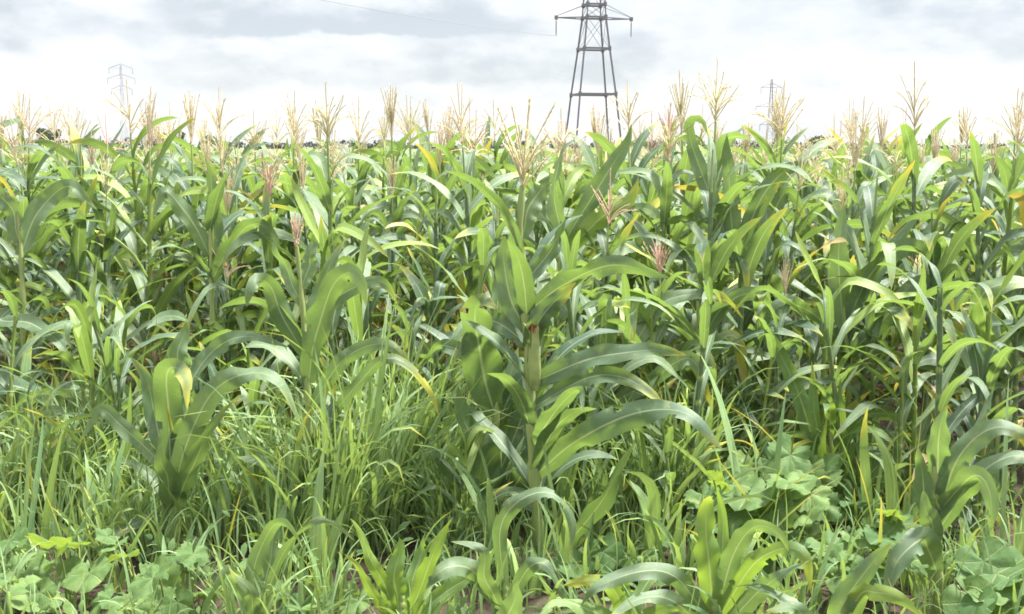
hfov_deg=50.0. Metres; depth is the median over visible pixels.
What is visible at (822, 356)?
maize plant
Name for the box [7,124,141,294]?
maize plant
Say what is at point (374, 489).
tall grass
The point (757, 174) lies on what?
maize plant
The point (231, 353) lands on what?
maize plant
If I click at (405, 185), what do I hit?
maize plant
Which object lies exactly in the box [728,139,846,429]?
maize plant
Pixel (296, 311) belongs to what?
maize plant
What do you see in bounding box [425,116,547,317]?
maize plant
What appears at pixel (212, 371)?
maize plant
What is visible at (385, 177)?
maize plant
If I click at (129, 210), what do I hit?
maize plant
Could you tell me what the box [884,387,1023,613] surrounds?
maize plant
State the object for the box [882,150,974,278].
maize plant
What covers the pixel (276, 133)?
maize plant
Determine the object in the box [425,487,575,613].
maize plant
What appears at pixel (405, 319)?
maize plant
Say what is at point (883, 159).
maize plant
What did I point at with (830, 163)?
maize plant
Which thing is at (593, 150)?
maize plant
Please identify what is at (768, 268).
maize plant
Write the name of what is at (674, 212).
maize plant
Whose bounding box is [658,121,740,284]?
maize plant
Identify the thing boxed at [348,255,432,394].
maize plant
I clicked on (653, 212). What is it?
maize plant
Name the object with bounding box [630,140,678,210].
maize plant
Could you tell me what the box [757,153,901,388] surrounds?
maize plant
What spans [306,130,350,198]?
maize plant
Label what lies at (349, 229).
maize plant
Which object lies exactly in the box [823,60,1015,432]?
maize plant
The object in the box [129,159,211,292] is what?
maize plant
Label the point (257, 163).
maize plant
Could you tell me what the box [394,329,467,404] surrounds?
maize plant
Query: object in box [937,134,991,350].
maize plant
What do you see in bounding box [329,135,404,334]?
maize plant
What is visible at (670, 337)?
maize plant
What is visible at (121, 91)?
pylon
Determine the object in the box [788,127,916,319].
maize plant
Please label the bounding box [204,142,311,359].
maize plant
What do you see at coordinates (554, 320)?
maize plant
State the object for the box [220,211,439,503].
maize plant
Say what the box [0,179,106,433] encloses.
maize plant
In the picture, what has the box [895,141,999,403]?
maize plant
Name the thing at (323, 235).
maize plant
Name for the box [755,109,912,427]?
maize plant
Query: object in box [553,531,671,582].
pumpkin plant
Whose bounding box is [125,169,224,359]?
maize plant
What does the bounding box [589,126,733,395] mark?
maize plant
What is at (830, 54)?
sky
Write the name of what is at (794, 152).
maize plant
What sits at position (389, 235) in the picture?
maize plant
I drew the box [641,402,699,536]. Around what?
maize plant
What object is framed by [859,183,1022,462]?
maize plant
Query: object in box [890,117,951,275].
maize plant
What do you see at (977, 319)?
maize plant
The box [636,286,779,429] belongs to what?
maize plant
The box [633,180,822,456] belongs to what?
maize plant
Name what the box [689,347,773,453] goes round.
maize plant
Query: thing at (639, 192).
maize plant
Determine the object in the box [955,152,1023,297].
maize plant
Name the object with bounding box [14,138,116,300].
maize plant
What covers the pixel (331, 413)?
maize plant
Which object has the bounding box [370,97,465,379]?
maize plant
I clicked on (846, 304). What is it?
maize plant
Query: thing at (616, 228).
maize plant
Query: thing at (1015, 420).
maize plant
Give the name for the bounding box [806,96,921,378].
maize plant
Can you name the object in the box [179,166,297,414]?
maize plant
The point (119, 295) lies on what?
maize plant
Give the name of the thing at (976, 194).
maize plant
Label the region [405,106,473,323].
maize plant
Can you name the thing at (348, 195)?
maize plant
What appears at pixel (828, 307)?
maize plant
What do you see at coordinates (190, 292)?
maize plant
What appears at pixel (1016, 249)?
maize field
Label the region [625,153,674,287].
maize plant
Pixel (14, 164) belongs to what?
maize plant
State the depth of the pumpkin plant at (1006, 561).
3.58 m
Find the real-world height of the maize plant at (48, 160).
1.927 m
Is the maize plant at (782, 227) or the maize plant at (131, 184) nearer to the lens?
the maize plant at (782, 227)
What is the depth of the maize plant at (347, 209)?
6.19 m
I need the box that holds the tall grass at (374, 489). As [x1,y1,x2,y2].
[0,287,1023,613]
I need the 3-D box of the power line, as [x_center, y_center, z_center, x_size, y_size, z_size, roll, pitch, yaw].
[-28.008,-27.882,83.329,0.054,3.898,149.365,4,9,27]
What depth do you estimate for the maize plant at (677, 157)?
9.55 m
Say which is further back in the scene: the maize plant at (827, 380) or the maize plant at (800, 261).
the maize plant at (800, 261)
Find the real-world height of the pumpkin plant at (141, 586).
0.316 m
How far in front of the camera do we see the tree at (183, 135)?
236.31 m
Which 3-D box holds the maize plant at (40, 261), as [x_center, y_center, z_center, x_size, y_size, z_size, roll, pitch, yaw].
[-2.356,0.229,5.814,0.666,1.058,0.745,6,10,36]
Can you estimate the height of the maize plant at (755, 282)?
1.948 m
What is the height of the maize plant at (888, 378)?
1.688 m
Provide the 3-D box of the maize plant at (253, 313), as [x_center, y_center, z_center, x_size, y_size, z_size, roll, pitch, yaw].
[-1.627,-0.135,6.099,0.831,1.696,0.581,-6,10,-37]
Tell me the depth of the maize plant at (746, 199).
6.07 m
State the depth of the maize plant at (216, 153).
9.48 m
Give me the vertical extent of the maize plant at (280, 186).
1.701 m
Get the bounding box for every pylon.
[107,64,134,144]
[554,0,632,151]
[756,79,785,147]
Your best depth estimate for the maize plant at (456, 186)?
8.02 m
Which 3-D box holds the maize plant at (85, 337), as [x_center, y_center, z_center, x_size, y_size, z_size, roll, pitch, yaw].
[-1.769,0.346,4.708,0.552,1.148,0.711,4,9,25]
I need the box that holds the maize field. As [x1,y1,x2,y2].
[0,118,1023,327]
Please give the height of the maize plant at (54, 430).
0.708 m
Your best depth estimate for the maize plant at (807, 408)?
4.64 m
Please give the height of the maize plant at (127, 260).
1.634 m
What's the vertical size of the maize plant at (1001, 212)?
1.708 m
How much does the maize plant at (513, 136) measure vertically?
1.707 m
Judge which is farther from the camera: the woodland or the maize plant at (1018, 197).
the woodland
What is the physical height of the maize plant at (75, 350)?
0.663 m
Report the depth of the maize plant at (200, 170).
8.93 m
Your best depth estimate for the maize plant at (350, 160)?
8.73 m
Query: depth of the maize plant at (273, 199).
9.01 m
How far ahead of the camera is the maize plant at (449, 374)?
4.68 m
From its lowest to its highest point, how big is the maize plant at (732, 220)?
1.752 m
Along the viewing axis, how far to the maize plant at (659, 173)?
7.80 m
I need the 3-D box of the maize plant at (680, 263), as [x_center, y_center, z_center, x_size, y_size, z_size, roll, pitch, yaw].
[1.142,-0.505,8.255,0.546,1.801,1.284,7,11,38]
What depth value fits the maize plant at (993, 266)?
6.97 m
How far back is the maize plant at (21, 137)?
8.12 m
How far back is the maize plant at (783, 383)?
4.67 m
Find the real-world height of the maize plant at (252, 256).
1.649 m
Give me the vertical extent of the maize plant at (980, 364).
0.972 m
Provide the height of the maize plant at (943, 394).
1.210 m
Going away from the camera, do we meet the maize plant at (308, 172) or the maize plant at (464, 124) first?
the maize plant at (308, 172)
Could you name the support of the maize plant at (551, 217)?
on the ground at (542, 601)
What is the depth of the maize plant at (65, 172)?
6.46 m
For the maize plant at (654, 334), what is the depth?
4.80 m
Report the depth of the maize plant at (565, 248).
5.15 m
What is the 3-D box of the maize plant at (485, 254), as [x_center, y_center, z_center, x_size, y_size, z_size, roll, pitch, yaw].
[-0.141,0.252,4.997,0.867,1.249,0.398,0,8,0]
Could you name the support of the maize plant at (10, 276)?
on the ground at (542, 601)
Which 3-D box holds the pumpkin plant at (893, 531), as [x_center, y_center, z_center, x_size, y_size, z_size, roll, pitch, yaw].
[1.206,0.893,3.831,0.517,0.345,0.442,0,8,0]
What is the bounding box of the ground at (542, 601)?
[0,147,1023,613]
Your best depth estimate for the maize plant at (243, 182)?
7.92 m
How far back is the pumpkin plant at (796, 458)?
4.40 m
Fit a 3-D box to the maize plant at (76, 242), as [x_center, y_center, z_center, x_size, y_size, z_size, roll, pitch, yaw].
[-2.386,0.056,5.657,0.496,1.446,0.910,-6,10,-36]
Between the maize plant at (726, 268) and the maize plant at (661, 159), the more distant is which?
the maize plant at (661, 159)
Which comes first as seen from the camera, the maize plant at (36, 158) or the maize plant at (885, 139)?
the maize plant at (36, 158)
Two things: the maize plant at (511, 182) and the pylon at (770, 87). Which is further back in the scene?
the pylon at (770, 87)
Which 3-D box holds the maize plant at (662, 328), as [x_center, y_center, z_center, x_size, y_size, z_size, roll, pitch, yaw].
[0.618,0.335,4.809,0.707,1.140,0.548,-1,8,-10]
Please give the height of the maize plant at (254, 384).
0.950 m
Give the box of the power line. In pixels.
[323,0,555,35]
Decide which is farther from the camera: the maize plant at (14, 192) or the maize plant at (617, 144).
the maize plant at (14, 192)
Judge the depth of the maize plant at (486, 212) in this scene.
7.54 m
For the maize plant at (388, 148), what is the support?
on the ground at (542, 601)
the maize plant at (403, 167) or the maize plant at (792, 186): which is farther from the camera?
the maize plant at (792, 186)
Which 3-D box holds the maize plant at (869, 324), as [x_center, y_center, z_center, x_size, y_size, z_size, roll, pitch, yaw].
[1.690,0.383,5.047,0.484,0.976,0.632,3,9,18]
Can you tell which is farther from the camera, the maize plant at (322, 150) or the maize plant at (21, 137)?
the maize plant at (322, 150)
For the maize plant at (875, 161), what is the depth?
7.23 m
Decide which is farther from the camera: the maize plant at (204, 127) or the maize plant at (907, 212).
the maize plant at (204, 127)
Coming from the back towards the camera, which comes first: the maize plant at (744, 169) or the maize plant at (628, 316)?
the maize plant at (744, 169)
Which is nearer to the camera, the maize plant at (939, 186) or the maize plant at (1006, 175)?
the maize plant at (1006, 175)
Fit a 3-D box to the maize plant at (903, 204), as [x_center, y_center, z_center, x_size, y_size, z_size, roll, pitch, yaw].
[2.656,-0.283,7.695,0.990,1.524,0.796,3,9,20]
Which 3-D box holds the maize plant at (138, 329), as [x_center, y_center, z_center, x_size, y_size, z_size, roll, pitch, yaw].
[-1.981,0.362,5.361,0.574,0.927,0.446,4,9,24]
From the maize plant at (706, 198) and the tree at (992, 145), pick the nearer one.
the maize plant at (706, 198)
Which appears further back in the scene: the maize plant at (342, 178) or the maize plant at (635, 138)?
the maize plant at (635, 138)
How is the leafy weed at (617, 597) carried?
on the ground at (542, 601)
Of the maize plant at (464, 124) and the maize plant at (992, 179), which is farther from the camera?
the maize plant at (464, 124)
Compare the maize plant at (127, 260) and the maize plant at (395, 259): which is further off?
the maize plant at (127, 260)
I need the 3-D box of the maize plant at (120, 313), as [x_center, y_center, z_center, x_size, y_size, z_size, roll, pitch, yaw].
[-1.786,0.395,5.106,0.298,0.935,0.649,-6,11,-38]
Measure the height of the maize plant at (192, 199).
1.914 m
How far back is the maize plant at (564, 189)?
5.94 m
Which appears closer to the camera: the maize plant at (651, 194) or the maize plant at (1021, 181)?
the maize plant at (651, 194)
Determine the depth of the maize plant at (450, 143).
6.98 m
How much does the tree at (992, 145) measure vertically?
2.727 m
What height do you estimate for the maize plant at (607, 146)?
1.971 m
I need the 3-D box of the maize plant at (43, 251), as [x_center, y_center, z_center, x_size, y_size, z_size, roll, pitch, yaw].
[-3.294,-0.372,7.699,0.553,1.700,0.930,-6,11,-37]
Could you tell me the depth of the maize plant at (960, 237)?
4.93 m
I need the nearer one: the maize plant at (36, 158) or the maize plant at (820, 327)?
the maize plant at (820, 327)
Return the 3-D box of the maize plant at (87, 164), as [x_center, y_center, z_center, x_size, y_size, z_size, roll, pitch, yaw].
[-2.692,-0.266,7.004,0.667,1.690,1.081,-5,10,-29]
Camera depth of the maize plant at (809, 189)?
8.53 m
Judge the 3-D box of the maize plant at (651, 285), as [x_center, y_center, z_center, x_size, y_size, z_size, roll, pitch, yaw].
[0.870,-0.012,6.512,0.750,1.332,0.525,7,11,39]
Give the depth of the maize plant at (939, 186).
7.51 m
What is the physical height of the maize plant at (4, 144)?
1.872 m
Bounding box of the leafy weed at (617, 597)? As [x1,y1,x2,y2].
[540,556,678,613]
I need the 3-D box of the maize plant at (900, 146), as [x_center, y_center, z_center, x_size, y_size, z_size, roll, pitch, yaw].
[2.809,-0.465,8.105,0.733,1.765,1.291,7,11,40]
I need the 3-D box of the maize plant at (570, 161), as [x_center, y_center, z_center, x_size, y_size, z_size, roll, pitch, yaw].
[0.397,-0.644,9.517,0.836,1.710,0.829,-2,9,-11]
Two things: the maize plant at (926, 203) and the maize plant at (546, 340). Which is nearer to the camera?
the maize plant at (546, 340)
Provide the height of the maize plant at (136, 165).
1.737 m
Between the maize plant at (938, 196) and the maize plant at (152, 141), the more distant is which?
the maize plant at (152, 141)
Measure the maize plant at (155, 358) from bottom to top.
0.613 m
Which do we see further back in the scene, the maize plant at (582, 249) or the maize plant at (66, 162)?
the maize plant at (66, 162)
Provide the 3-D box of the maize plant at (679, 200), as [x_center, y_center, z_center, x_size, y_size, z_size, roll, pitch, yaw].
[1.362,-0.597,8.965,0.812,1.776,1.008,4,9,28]
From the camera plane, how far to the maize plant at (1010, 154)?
8.92 m
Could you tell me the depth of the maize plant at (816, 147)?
5.59 m
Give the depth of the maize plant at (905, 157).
8.43 m
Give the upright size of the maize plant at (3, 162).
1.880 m
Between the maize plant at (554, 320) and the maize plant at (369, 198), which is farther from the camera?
the maize plant at (369, 198)
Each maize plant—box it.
[0,94,99,384]
[0,96,155,329]
[0,111,123,386]
[0,114,67,361]
[0,137,65,308]
[0,176,41,366]
[0,176,103,378]
[0,177,103,423]
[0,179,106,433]
[0,248,139,420]
[0,253,190,488]
[0,270,88,422]
[0,290,80,445]
[0,296,63,420]
[0,369,101,517]
[1,90,69,333]
[2,132,71,361]
[2,143,62,314]
[2,145,47,304]
[3,115,138,408]
[3,131,17,200]
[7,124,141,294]
[13,153,130,315]
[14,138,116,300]
[18,126,125,340]
[20,122,185,345]
[20,334,95,422]
[25,106,137,356]
[25,303,145,450]
[28,288,169,444]
[33,131,128,376]
[34,144,142,342]
[35,143,161,393]
[38,325,144,489]
[40,101,130,347]
[42,86,234,392]
[44,278,189,500]
[45,153,129,302]
[48,156,167,347]
[55,271,169,416]
[57,79,204,387]
[59,115,158,307]
[79,321,300,563]
[86,295,175,452]
[96,137,240,331]
[99,100,168,277]
[106,142,163,304]
[109,155,158,299]
[116,102,206,331]
[116,133,185,295]
[118,114,191,348]
[122,123,204,341]
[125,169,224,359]
[128,87,312,368]
[129,118,171,292]
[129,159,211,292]
[135,348,166,396]
[137,128,263,372]
[139,91,258,371]
[140,135,279,370]
[143,353,240,496]
[146,151,283,417]
[151,290,267,385]
[162,117,300,367]
[162,307,321,445]
[165,138,296,366]
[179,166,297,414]
[183,130,252,297]
[183,143,261,277]
[185,151,292,329]
[186,132,266,345]
[187,150,346,431]
[189,239,270,444]
[191,89,341,389]
[194,139,258,276]
[198,117,215,171]
[199,342,276,478]
[200,128,266,247]
[201,501,353,613]
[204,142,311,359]
[205,110,312,329]
[213,287,279,419]
[219,326,314,460]
[220,166,308,373]
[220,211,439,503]
[222,81,433,389]
[227,175,440,402]
[236,307,302,410]
[243,151,352,414]
[244,139,341,246]
[247,100,414,331]
[247,132,324,370]
[257,109,317,274]
[258,209,460,436]
[259,105,335,280]
[260,130,379,390]
[262,96,424,374]
[262,158,315,283]
[263,121,316,342]
[264,296,323,442]
[267,216,342,420]
[271,148,337,276]
[290,179,415,389]
[291,322,380,441]
[295,142,408,267]
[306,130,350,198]
[309,133,371,248]
[312,140,420,357]
[313,384,363,487]
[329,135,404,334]
[331,143,405,355]
[333,140,400,292]
[336,109,434,337]
[336,297,479,422]
[338,131,452,335]
[339,177,491,399]
[341,154,438,395]
[344,518,474,613]
[345,84,454,390]
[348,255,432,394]
[349,345,416,414]
[360,96,460,358]
[366,121,507,375]
[368,148,407,325]
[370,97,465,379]
[371,107,500,352]
[372,119,531,365]
[377,129,433,320]
[388,311,428,397]
[391,355,482,457]
[393,83,533,392]
[393,228,557,411]
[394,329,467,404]
[398,247,462,442]
[399,97,459,322]
[402,150,431,299]
[404,102,489,259]
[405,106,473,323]
[406,407,522,557]
[416,277,570,514]
[420,109,523,392]
[423,180,558,414]
[424,174,485,291]
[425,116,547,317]
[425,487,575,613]
[427,98,494,331]
[431,130,591,369]
[437,255,554,442]
[446,96,722,555]
[448,139,541,351]
[455,138,520,348]
[459,123,572,347]
[463,99,529,258]
[464,125,599,333]
[468,107,672,362]
[487,151,604,360]
[488,134,549,235]
[500,124,638,364]
[500,153,614,354]
[503,144,574,292]
[509,140,627,289]
[512,121,611,256]
[515,311,637,520]
[524,247,629,432]
[526,145,622,288]
[527,139,586,250]
[529,136,677,289]
[534,120,619,407]
[534,287,577,421]
[535,80,722,343]
[546,230,673,485]
[549,254,712,460]
[550,225,621,427]
[551,111,660,315]
[559,289,742,464]
[564,103,666,312]
[564,128,644,297]
[568,101,754,401]
[569,169,660,388]
[582,485,812,613]
[583,138,681,337]
[586,195,707,387]
[587,274,689,401]
[589,58,834,391]
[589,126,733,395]
[592,254,743,450]
[593,332,704,463]
[594,191,806,431]
[601,162,706,370]
[603,276,758,541]
[612,118,682,293]
[614,119,677,274]
[617,69,750,405]
[619,235,737,434]
[621,102,702,342]
[625,127,805,423]
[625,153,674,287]
[627,208,733,350]
[630,109,694,339]
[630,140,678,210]
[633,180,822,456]
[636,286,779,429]
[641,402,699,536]
[647,190,795,382]
[651,103,755,310]
[656,115,825,379]
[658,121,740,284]
[661,125,707,341]
[669,284,795,456]
[673,80,893,404]
[674,143,702,283]
[674,176,755,276]
[677,122,801,362]
[677,140,778,354]
[686,294,861,457]
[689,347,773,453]
[713,333,843,476]
[718,256,843,458]
[720,288,874,459]
[721,128,824,402]
[723,92,827,381]
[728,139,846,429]
[729,137,786,274]
[730,196,810,448]
[732,87,817,306]
[733,231,935,477]
[734,180,824,401]
[737,542,921,613]
[739,138,822,329]
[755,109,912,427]
[755,205,953,424]
[755,312,920,524]
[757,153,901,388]
[778,136,826,346]
[782,142,816,319]
[783,126,843,353]
[787,120,852,277]
[787,124,832,297]
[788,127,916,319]
[790,113,868,375]
[790,285,900,485]
[793,136,906,387]
[794,168,896,400]
[796,159,935,404]
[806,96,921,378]
[808,106,987,343]
[808,145,925,338]
[814,127,909,258]
[815,122,922,343]
[816,100,911,262]
[820,262,971,503]
[821,182,1023,464]
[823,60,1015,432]
[827,157,945,291]
[833,132,962,403]
[836,350,935,507]
[847,292,935,461]
[852,219,968,468]
[859,134,962,395]
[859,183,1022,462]
[864,250,1023,530]
[875,126,960,391]
[877,245,1010,492]
[878,108,956,275]
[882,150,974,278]
[884,275,1023,486]
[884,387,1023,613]
[886,137,964,372]
[887,106,1021,344]
[887,131,1023,445]
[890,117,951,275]
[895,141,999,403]
[904,107,989,347]
[908,133,972,313]
[918,133,1023,312]
[924,93,1023,419]
[934,295,1023,503]
[936,128,1018,391]
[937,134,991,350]
[938,142,1023,271]
[939,140,1023,450]
[946,86,1023,380]
[950,305,1023,539]
[951,305,1023,493]
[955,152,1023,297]
[965,151,1021,306]
[982,104,1023,353]
[984,163,1023,248]
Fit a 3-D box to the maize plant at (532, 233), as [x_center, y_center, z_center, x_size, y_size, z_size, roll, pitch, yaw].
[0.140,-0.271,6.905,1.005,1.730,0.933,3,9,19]
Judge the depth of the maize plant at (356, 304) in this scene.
5.04 m
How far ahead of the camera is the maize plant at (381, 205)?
6.79 m
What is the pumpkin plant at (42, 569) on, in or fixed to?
on the ground at (542, 601)
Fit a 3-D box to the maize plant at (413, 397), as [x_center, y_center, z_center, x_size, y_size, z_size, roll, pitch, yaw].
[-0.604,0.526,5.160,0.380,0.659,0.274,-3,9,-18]
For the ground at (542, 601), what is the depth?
4.34 m
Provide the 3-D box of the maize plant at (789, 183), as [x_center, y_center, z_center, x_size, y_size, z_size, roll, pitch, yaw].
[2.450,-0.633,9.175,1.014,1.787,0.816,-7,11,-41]
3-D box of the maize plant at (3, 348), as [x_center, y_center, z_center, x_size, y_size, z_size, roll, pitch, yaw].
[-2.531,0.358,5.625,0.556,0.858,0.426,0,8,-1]
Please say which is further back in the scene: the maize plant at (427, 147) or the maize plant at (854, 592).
the maize plant at (427, 147)
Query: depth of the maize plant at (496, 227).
5.44 m
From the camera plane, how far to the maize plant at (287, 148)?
9.37 m
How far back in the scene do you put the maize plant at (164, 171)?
6.90 m
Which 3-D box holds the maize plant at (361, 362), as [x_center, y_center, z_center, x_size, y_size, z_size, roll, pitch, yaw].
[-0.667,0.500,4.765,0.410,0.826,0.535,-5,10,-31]
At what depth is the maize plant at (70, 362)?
4.95 m
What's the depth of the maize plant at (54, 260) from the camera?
8.99 m
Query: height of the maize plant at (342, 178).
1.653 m
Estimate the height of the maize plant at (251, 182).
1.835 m
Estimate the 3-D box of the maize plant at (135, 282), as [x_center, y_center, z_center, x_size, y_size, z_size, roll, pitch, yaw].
[-1.939,-0.237,6.019,1.248,1.919,0.531,3,9,21]
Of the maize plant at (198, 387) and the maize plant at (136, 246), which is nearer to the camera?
the maize plant at (198, 387)
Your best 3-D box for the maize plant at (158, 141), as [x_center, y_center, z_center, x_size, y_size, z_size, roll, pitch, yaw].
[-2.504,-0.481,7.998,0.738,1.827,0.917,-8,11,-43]
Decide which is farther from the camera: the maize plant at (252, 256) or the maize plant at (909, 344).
the maize plant at (252, 256)
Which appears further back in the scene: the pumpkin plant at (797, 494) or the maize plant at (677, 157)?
the maize plant at (677, 157)
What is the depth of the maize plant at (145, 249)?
8.52 m
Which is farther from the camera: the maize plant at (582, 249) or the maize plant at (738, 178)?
the maize plant at (738, 178)
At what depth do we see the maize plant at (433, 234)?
5.70 m
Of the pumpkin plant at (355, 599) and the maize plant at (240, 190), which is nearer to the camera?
the pumpkin plant at (355, 599)
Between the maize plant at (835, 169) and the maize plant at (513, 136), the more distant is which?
the maize plant at (513, 136)
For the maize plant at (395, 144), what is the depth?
8.08 m
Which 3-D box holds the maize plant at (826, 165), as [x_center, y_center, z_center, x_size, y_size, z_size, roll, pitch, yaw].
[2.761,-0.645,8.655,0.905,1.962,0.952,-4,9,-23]
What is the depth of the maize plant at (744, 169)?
7.32 m
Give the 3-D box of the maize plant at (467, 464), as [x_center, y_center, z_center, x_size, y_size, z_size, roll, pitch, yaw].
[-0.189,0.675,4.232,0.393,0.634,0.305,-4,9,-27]
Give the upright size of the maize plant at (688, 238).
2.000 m
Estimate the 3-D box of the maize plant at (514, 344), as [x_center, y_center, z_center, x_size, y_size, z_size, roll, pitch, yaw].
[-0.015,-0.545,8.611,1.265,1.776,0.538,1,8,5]
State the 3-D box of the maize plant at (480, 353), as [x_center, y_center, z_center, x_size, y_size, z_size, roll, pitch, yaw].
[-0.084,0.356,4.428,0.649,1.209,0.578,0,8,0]
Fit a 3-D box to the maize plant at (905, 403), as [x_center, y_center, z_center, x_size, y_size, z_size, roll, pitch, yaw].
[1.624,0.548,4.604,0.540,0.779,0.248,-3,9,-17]
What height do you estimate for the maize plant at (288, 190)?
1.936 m
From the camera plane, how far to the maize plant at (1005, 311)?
4.93 m
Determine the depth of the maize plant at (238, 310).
5.75 m
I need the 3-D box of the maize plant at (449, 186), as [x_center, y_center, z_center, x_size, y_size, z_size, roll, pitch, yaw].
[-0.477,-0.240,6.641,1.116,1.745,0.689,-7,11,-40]
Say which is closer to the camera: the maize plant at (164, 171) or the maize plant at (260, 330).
the maize plant at (260, 330)
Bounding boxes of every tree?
[35,128,61,148]
[155,132,185,152]
[808,135,836,148]
[980,143,1005,149]
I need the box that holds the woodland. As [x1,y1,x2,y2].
[6,134,1007,148]
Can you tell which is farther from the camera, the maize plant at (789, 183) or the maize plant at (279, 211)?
the maize plant at (789, 183)
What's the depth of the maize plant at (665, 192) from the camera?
5.61 m
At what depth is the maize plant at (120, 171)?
8.23 m
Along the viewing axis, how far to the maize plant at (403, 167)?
6.48 m
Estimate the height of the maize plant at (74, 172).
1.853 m
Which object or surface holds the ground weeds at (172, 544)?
on the ground at (542, 601)
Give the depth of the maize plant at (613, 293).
5.52 m
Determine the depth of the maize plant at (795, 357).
5.16 m
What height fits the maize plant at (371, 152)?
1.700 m
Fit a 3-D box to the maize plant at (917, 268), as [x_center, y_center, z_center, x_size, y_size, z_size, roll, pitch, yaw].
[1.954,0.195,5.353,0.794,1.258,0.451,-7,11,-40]
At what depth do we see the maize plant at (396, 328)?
5.48 m
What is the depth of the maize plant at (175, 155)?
7.47 m
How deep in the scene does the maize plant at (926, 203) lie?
6.94 m
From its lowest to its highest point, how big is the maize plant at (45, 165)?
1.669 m
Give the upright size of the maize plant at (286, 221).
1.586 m
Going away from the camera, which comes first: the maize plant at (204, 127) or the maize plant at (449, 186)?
the maize plant at (449, 186)
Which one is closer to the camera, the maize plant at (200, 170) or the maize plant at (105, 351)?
the maize plant at (105, 351)
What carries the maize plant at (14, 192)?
on the ground at (542, 601)
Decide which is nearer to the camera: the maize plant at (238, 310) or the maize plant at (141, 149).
the maize plant at (238, 310)
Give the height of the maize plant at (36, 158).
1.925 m
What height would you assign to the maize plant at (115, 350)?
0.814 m
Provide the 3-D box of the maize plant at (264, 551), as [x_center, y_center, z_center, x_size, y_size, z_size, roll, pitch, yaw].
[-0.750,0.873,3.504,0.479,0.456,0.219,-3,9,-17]
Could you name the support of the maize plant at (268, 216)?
on the ground at (542, 601)
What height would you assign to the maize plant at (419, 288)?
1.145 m
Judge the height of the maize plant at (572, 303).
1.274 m
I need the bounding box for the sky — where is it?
[0,0,1023,146]
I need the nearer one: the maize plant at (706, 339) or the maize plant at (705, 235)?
the maize plant at (706, 339)
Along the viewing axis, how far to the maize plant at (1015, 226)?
7.90 m
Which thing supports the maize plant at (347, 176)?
on the ground at (542, 601)
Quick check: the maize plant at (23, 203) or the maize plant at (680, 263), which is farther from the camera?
the maize plant at (680, 263)
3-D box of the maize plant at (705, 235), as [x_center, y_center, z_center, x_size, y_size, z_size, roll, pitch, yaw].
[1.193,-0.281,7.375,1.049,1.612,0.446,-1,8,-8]
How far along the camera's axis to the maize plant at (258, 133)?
10.04 m
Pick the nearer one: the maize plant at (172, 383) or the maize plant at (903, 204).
the maize plant at (172, 383)
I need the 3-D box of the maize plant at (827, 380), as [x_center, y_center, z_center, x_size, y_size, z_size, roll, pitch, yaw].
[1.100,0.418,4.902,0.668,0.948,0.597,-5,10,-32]
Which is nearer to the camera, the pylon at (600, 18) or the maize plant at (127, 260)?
the maize plant at (127, 260)
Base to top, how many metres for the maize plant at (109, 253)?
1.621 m
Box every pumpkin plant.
[0,516,122,613]
[92,528,221,613]
[269,580,372,613]
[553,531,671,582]
[683,469,832,581]
[697,432,880,556]
[777,508,928,602]
[941,537,1023,613]
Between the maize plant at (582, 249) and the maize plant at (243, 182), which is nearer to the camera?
the maize plant at (582, 249)
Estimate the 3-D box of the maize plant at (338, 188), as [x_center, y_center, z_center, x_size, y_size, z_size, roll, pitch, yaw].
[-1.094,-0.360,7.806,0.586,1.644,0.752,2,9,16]
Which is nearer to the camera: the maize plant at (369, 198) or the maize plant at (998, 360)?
the maize plant at (998, 360)
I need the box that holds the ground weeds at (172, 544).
[0,350,1023,613]
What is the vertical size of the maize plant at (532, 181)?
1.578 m
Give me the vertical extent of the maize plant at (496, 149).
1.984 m
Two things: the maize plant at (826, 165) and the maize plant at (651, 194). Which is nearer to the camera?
the maize plant at (651, 194)
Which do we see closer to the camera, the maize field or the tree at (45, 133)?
the maize field
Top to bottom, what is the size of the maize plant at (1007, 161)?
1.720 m
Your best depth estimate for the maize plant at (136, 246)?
6.40 m
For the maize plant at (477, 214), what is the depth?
6.35 m
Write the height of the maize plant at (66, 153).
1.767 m
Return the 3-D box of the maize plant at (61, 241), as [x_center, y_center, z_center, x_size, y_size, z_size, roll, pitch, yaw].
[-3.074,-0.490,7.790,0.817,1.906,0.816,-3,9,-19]
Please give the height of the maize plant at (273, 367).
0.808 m
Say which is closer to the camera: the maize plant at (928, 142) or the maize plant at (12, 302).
the maize plant at (12, 302)
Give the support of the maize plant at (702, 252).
on the ground at (542, 601)
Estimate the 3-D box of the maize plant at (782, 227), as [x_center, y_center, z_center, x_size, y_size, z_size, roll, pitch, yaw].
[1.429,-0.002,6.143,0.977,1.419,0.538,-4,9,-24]
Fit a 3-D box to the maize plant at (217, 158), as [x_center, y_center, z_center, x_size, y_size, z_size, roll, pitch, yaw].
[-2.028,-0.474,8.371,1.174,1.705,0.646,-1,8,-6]
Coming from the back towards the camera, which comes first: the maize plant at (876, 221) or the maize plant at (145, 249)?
the maize plant at (145, 249)
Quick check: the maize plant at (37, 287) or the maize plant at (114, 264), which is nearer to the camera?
the maize plant at (37, 287)
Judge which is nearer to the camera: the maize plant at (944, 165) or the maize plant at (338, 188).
the maize plant at (338, 188)
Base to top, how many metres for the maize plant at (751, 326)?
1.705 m
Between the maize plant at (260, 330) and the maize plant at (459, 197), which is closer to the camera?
the maize plant at (260, 330)
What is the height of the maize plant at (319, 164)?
1.925 m
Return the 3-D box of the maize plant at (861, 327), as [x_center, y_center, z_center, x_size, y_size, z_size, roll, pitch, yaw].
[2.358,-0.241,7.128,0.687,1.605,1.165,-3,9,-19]
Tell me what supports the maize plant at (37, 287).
on the ground at (542, 601)
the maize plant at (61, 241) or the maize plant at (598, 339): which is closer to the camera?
the maize plant at (598, 339)

